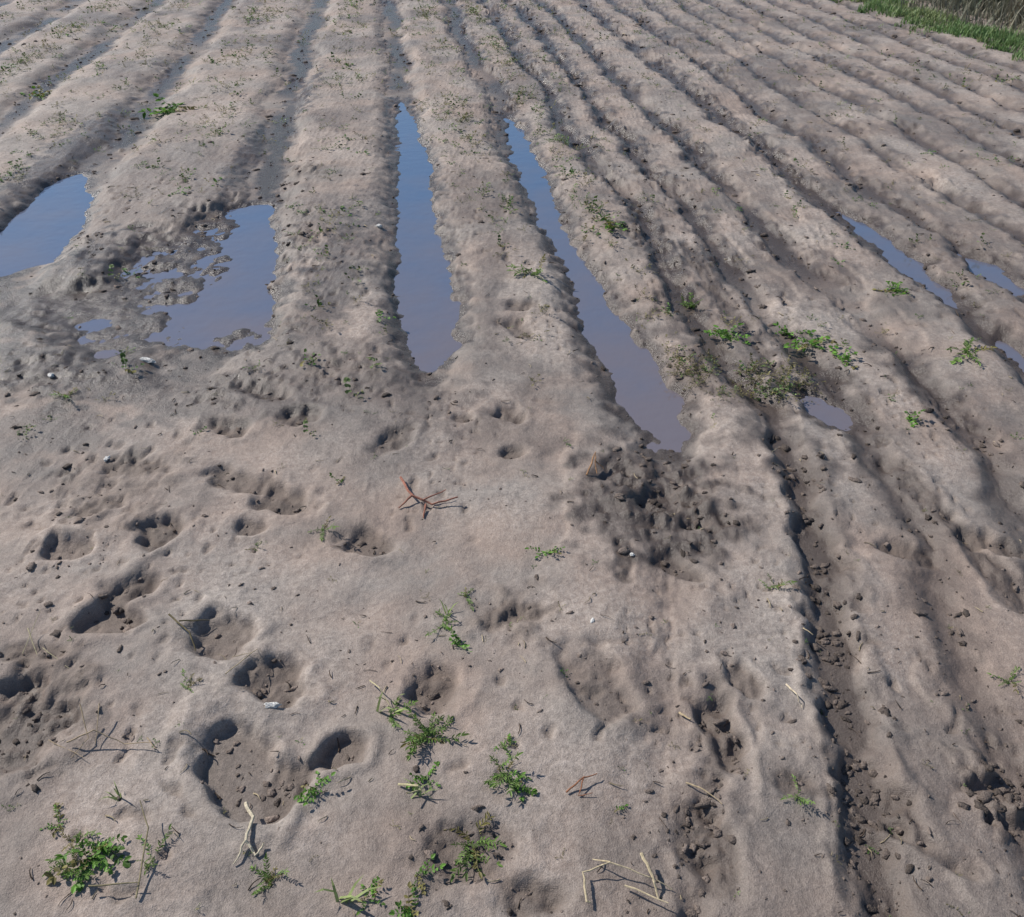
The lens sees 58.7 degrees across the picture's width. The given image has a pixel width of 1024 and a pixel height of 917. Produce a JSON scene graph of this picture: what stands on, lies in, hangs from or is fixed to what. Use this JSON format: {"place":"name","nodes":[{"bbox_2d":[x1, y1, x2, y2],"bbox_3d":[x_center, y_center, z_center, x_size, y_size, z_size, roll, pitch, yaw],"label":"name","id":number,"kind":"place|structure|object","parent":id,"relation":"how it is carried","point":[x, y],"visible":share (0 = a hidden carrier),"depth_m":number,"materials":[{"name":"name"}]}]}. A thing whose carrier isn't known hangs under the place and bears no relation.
{"place":"outdoors","nodes":[
{"label":"outdoors","id":0,"kind":"place"},
{"bbox_2d":[0,0,1023,916],"bbox_3d":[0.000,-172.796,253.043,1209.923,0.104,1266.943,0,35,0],"label":"field ground","id":1,"kind":"structure","parent":0,"point":[468,538],"depth_m":2.72,"materials":[{"name":"soil"}]},
{"bbox_2d":[21,85,52,99],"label":"weed plant","id":2,"kind":"object","parent":1,"relation":"on","point":[33,93],"visible":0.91,"depth_m":6.71,"materials":[{"name":"green plant"}]},
{"bbox_2d":[22,609,67,667],"bbox_3d":[-1.106,0.437,2.128,0.075,0.035,0.206,-24,41,-30],"label":"grass stubble","id":3,"kind":"object","parent":1,"relation":"on","point":[33,643],"depth_m":2.14,"materials":[{"name":"plant"}]},
{"bbox_2d":[0,174,93,276],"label":"puddle","id":4,"kind":"object","parent":1,"relation":"on","point":[44,227],"visible":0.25,"depth_m":4.55,"materials":[{"name":"liquid"}]},
{"bbox_2d":[39,802,67,837],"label":"weed plant","id":5,"kind":"object","parent":1,"relation":"on","point":[56,804],"visible":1,"depth_m":1.77,"materials":[{"name":"green plant"}]},
{"bbox_2d":[49,387,76,398],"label":"weed plant","id":6,"kind":"object","parent":1,"relation":"on","point":[65,395],"visible":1,"depth_m":3.11,"materials":[{"name":"green plant"}]},
{"bbox_2d":[42,846,94,880],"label":"weed plant","id":7,"kind":"object","parent":1,"relation":"on","point":[72,870],"visible":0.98,"depth_m":1.69,"materials":[{"name":"green plant"}]},
{"bbox_2d":[58,825,101,852],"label":"weed plant","id":8,"kind":"object","parent":1,"relation":"on","point":[72,840],"visible":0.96,"depth_m":1.74,"materials":[{"name":"green plant"}]},
{"bbox_2d":[44,834,131,893],"bbox_3d":[-0.792,0.737,1.691,0.151,0.068,0.105,-20,39,-26],"label":"weed plant","id":9,"kind":"object","parent":1,"relation":"on","point":[78,885],"visible":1,"depth_m":1.70,"materials":[{"name":"green plant"}]},
{"bbox_2d":[48,703,156,757],"bbox_3d":[-0.858,0.582,1.902,0.215,0.048,0.115,18,38,24],"label":"grass stubble","id":10,"kind":"object","parent":1,"relation":"on","point":[96,731],"depth_m":1.91,"materials":[{"name":"plant"}]},
{"bbox_2d":[88,800,148,897],"bbox_3d":[-0.722,0.728,1.705,0.090,0.042,0.175,0,35,0],"label":"dry stalk","id":11,"kind":"object","parent":1,"relation":"on","point":[138,882],"visible":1,"depth_m":1.67,"materials":[{"name":"brown plant"}]},
{"bbox_2d":[136,823,171,874],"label":"weed plant","id":12,"kind":"object","parent":1,"relation":"on","point":[153,858],"visible":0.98,"depth_m":1.73,"materials":[{"name":"green plant"}]},
{"bbox_2d":[137,93,196,118],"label":"weed plant","id":13,"kind":"object","parent":1,"relation":"on","point":[173,108],"visible":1,"depth_m":6.29,"materials":[{"name":"green plant"}]},
{"bbox_2d":[75,205,278,358],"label":"puddle","id":14,"kind":"object","parent":1,"relation":"on","point":[237,296],"visible":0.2,"depth_m":3.88,"materials":[{"name":"liquid"}]},
{"bbox_2d":[168,613,208,650],"bbox_3d":[-0.789,0.412,2.191,0.088,0.042,0.107,0,35,0],"label":"grass stubble","id":15,"kind":"object","parent":1,"relation":"on","point":[175,620],"depth_m":2.19,"materials":[{"name":"plant"}]},
{"bbox_2d":[180,668,201,692],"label":"weed plant","id":16,"kind":"object","parent":1,"relation":"on","point":[190,680],"visible":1,"depth_m":2.05,"materials":[{"name":"green plant"}]},
{"bbox_2d":[225,649,256,673],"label":"dry stalk","id":17,"kind":"object","parent":1,"relation":"on","point":[240,661],"visible":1,"depth_m":2.09,"materials":[{"name":"beige plant"}]},
{"bbox_2d":[233,801,263,864],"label":"pale stalk","id":18,"kind":"object","parent":1,"relation":"on","point":[248,809],"visible":1,"depth_m":1.73,"materials":[{"name":"plant"}]},
{"bbox_2d":[250,853,288,894],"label":"weed plant","id":19,"kind":"object","parent":1,"relation":"on","point":[269,879],"visible":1,"depth_m":1.69,"materials":[{"name":"green plant"}]},
{"bbox_2d":[293,771,335,805],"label":"weed plant","id":20,"kind":"object","parent":1,"relation":"on","point":[312,791],"visible":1,"depth_m":1.82,"materials":[{"name":"green plant"}]},
{"bbox_2d":[307,516,338,540],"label":"weed plant","id":21,"kind":"object","parent":1,"relation":"on","point":[321,535],"visible":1,"depth_m":2.52,"materials":[{"name":"green plant"}]},
{"bbox_2d":[329,473,344,483],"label":"weed plant","id":22,"kind":"object","parent":1,"relation":"on","point":[332,476],"visible":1,"depth_m":2.70,"materials":[{"name":"green plant"}]},
{"bbox_2d":[356,876,384,914],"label":"weed plant","id":23,"kind":"object","parent":1,"relation":"on","point":[372,892],"visible":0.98,"depth_m":1.66,"materials":[{"name":"green plant"}]},
{"bbox_2d":[369,680,432,798],"bbox_3d":[-0.254,0.584,1.923,0.052,0.031,0.354,-15,37,-20],"label":"grass stubble","id":24,"kind":"object","parent":1,"relation":"on","point":[401,784],"depth_m":1.82,"materials":[{"name":"plant"}]},
{"bbox_2d":[387,697,418,727],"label":"weed plant","id":25,"kind":"object","parent":1,"relation":"on","point":[390,719],"visible":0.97,"depth_m":1.99,"materials":[{"name":"green plant"}]},
{"bbox_2d":[389,881,418,916],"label":"weed plant","id":26,"kind":"object","parent":1,"relation":"on","point":[406,911],"visible":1,"depth_m":1.63,"materials":[{"name":"green plant"}]},
{"bbox_2d":[406,761,440,790],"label":"weed plant","id":27,"kind":"object","parent":1,"relation":"on","point":[422,777],"visible":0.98,"depth_m":1.84,"materials":[{"name":"green plant"}]},
{"bbox_2d":[393,102,461,372],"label":"puddle","id":28,"kind":"object","parent":1,"relation":"on","point":[428,308],"visible":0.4,"depth_m":4.13,"materials":[{"name":"liquid"}]},
{"bbox_2d":[398,476,457,517],"bbox_3d":[-0.274,0.111,2.617,0.209,0.030,0.120,20,39,26],"label":"dry root","id":29,"kind":"object","parent":1,"relation":"on","point":[410,493],"visible":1,"depth_m":2.60,"materials":[{"name":"brown wood"}]},
{"bbox_2d":[412,853,445,894],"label":"weed plant","id":30,"kind":"object","parent":1,"relation":"on","point":[442,865],"visible":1,"depth_m":1.68,"materials":[{"name":"green plant"}]},
{"bbox_2d":[400,707,468,760],"bbox_3d":[-0.175,0.573,1.936,0.150,0.054,0.107,-13,37,-18],"label":"weed plant","id":31,"kind":"object","parent":1,"relation":"on","point":[418,739],"visible":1,"depth_m":1.93,"materials":[{"name":"green plant"}]},
{"bbox_2d":[425,608,458,635],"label":"weed plant","id":32,"kind":"object","parent":1,"relation":"on","point":[446,622],"visible":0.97,"depth_m":2.22,"materials":[{"name":"green plant"}]},
{"bbox_2d":[446,625,471,652],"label":"weed plant","id":33,"kind":"object","parent":1,"relation":"on","point":[456,639],"visible":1,"depth_m":2.17,"materials":[{"name":"green plant"}]},
{"bbox_2d":[457,587,473,610],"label":"weed plant","id":34,"kind":"object","parent":1,"relation":"on","point":[468,599],"visible":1,"depth_m":2.30,"materials":[{"name":"green plant"}]},
{"bbox_2d":[445,811,506,882],"bbox_3d":[-0.069,0.738,1.731,0.119,0.034,0.142,-7,35,-10],"label":"weed plant","id":35,"kind":"object","parent":1,"relation":"on","point":[469,853],"visible":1,"depth_m":1.73,"materials":[{"name":"green plant"}]},
{"bbox_2d":[494,733,516,750],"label":"weed plant","id":36,"kind":"object","parent":1,"relation":"on","point":[509,740],"visible":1,"depth_m":1.92,"materials":[{"name":"green plant"}]},
{"bbox_2d":[484,740,530,797],"bbox_3d":[-0.010,0.629,1.850,0.104,0.048,0.136,18,38,24],"label":"weed plant","id":37,"kind":"object","parent":1,"relation":"on","point":[503,776],"visible":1,"depth_m":1.84,"materials":[{"name":"green plant"}]},
{"bbox_2d":[0,0,1023,916],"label":"mud clods","id":38,"kind":"object","parent":1,"relation":"on","point":[706,802],"visible":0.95,"depth_m":2.30,"materials":[{"name":"brown soil"}]},
{"bbox_2d":[0,0,1023,915],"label":"seedlings","id":39,"kind":"object","parent":1,"relation":"on","point":[378,312],"visible":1,"depth_m":5.91,"materials":[{"name":"green plant"}]},
{"bbox_2d":[4,16,1023,916],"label":"dry straw litter","id":40,"kind":"object","parent":1,"relation":"on","point":[528,586],"visible":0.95,"depth_m":2.26,"materials":[{"name":"beige plant"}]},
{"bbox_2d":[12,170,1023,909],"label":"mud lumps","id":41,"kind":"object","parent":1,"relation":"on","point":[984,796],"visible":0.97,"depth_m":2.02,"materials":[{"name":"brown soil"}]},
{"bbox_2d":[511,770,537,801],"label":"weed plant","id":42,"kind":"object","parent":1,"relation":"on","point":[534,791],"visible":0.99,"depth_m":1.83,"materials":[{"name":"green plant"}]},
{"bbox_2d":[506,253,546,282],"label":"weed plant","id":43,"kind":"object","parent":1,"relation":"on","point":[530,269],"visible":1,"depth_m":3.91,"materials":[{"name":"green plant"}]},
{"bbox_2d":[525,546,564,557],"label":"weed plant","id":44,"kind":"object","parent":1,"relation":"on","point":[550,551],"visible":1,"depth_m":2.42,"materials":[{"name":"green plant"}]},
{"bbox_2d":[566,773,596,795],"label":"dry twig","id":45,"kind":"object","parent":1,"relation":"on","point":[578,781],"visible":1,"depth_m":1.83,"materials":[{"name":"brown wood"}]},
{"bbox_2d":[586,451,603,474],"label":"dry twig","id":46,"kind":"object","parent":1,"relation":"on","point":[595,461],"visible":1,"depth_m":2.75,"materials":[{"name":"wood"}]},
{"bbox_2d":[503,118,690,452],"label":"puddle","id":47,"kind":"object","parent":1,"relation":"on","point":[647,399],"visible":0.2,"depth_m":3.54,"materials":[{"name":"liquid"}]},
{"bbox_2d":[598,213,626,232],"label":"weed plant","id":48,"kind":"object","parent":1,"relation":"on","point":[609,226],"visible":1,"depth_m":4.36,"materials":[{"name":"green plant"}]},
{"bbox_2d":[615,804,627,811],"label":"weed plant","id":49,"kind":"object","parent":1,"relation":"on","point":[621,807],"visible":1,"depth_m":1.80,"materials":[{"name":"green plant"}]},
{"bbox_2d":[582,852,671,902],"bbox_3d":[0.210,0.768,1.661,0.164,0.031,0.094,0,35,0],"label":"dry stalk","id":50,"kind":"object","parent":1,"relation":"on","point":[627,886],"visible":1,"depth_m":1.66,"materials":[{"name":"beige plant"}]},
{"bbox_2d":[680,292,702,308],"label":"weed plant","id":51,"kind":"object","parent":1,"relation":"on","point":[692,305],"visible":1,"depth_m":3.75,"materials":[{"name":"green plant"}]},
{"bbox_2d":[662,334,730,392],"bbox_3d":[0.649,-0.334,3.276,0.299,0.059,0.346,14,37,19],"label":"trailing weed","id":52,"kind":"object","parent":1,"relation":"on","point":[702,365],"visible":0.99,"depth_m":3.27,"materials":[{"name":"green plant"}]},
{"bbox_2d":[701,381,744,406],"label":"trailing weed","id":53,"kind":"object","parent":1,"relation":"on","point":[725,393],"visible":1,"depth_m":3.12,"materials":[{"name":"green plant"}]},
{"bbox_2d":[704,323,749,343],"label":"weed plant","id":54,"kind":"object","parent":1,"relation":"on","point":[723,334],"visible":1,"depth_m":3.48,"materials":[{"name":"green plant"}]},
{"bbox_2d":[727,352,825,402],"bbox_3d":[0.954,-0.289,3.222,0.468,0.082,0.304,-17,38,-23],"label":"trailing weed","id":55,"kind":"object","parent":1,"relation":"on","point":[774,389],"visible":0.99,"depth_m":3.21,"materials":[{"name":"green plant"}]},
{"bbox_2d":[758,573,796,589],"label":"weed plant","id":56,"kind":"object","parent":1,"relation":"on","point":[780,585],"visible":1,"depth_m":2.32,"materials":[{"name":"green plant"}]},
{"bbox_2d":[785,683,802,707],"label":"pale stalk","id":57,"kind":"object","parent":1,"relation":"on","point":[788,686],"visible":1,"depth_m":2.02,"materials":[{"name":"plant"}]},
{"bbox_2d":[773,322,815,337],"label":"weed plant","id":58,"kind":"object","parent":1,"relation":"on","point":[786,330],"visible":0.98,"depth_m":3.53,"materials":[{"name":"green plant"}]},
{"bbox_2d":[781,774,814,805],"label":"weed plant","id":59,"kind":"object","parent":1,"relation":"on","point":[801,800],"visible":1,"depth_m":1.81,"materials":[{"name":"green plant"}]},
{"bbox_2d":[784,330,836,351],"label":"weed plant","id":60,"kind":"object","parent":1,"relation":"on","point":[814,341],"visible":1,"depth_m":3.42,"materials":[{"name":"green plant"}]},
{"bbox_2d":[800,396,852,430],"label":"puddle","id":61,"kind":"object","parent":1,"relation":"on","point":[824,411],"visible":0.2,"depth_m":3.10,"materials":[{"name":"liquid"}]},
{"bbox_2d":[828,345,857,368],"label":"weed plant","id":62,"kind":"object","parent":1,"relation":"on","point":[845,356],"visible":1,"depth_m":3.33,"materials":[{"name":"green plant"}]},
{"bbox_2d":[871,281,908,295],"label":"weed plant","id":63,"kind":"object","parent":1,"relation":"on","point":[897,288],"visible":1,"depth_m":3.82,"materials":[{"name":"green plant"}]},
{"bbox_2d":[835,212,957,308],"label":"puddle","id":64,"kind":"object","parent":1,"relation":"on","point":[901,261],"visible":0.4,"depth_m":4.18,"materials":[{"name":"liquid"}]},
{"bbox_2d":[904,409,924,426],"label":"weed plant","id":65,"kind":"object","parent":1,"relation":"on","point":[912,419],"visible":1,"depth_m":2.98,"materials":[{"name":"green plant"}]},
{"bbox_2d":[833,0,1023,60],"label":"grass verge","id":66,"kind":"object","parent":1,"relation":"on","point":[972,30],"depth_m":9.03,"materials":[{"name":"green plant"}]},
{"bbox_2d":[945,337,996,365],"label":"weed plant","id":67,"kind":"object","parent":1,"relation":"on","point":[966,349],"visible":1,"depth_m":3.32,"materials":[{"name":"green plant"}]},
{"bbox_2d":[945,0,1023,26],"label":"tall weeds","id":68,"kind":"object","parent":1,"relation":"on","point":[993,5],"visible":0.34,"depth_m":9.18,"materials":[{"name":"green plant"}]},
{"bbox_2d":[957,254,1023,295],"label":"puddle","id":69,"kind":"object","parent":1,"relation":"on","point":[992,273],"visible":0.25,"depth_m":4.06,"materials":[{"name":"liquid"}]},
{"bbox_2d":[988,665,1020,693],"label":"weed plant","id":70,"kind":"object","parent":1,"relation":"on","point":[1010,678],"visible":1,"depth_m":2.08,"materials":[{"name":"green plant"}]},
{"bbox_2d":[995,341,1023,371],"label":"puddle","id":71,"kind":"object","parent":1,"relation":"on","point":[1013,353],"visible":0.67,"depth_m":3.45,"materials":[{"name":"liquid"}]}
]}

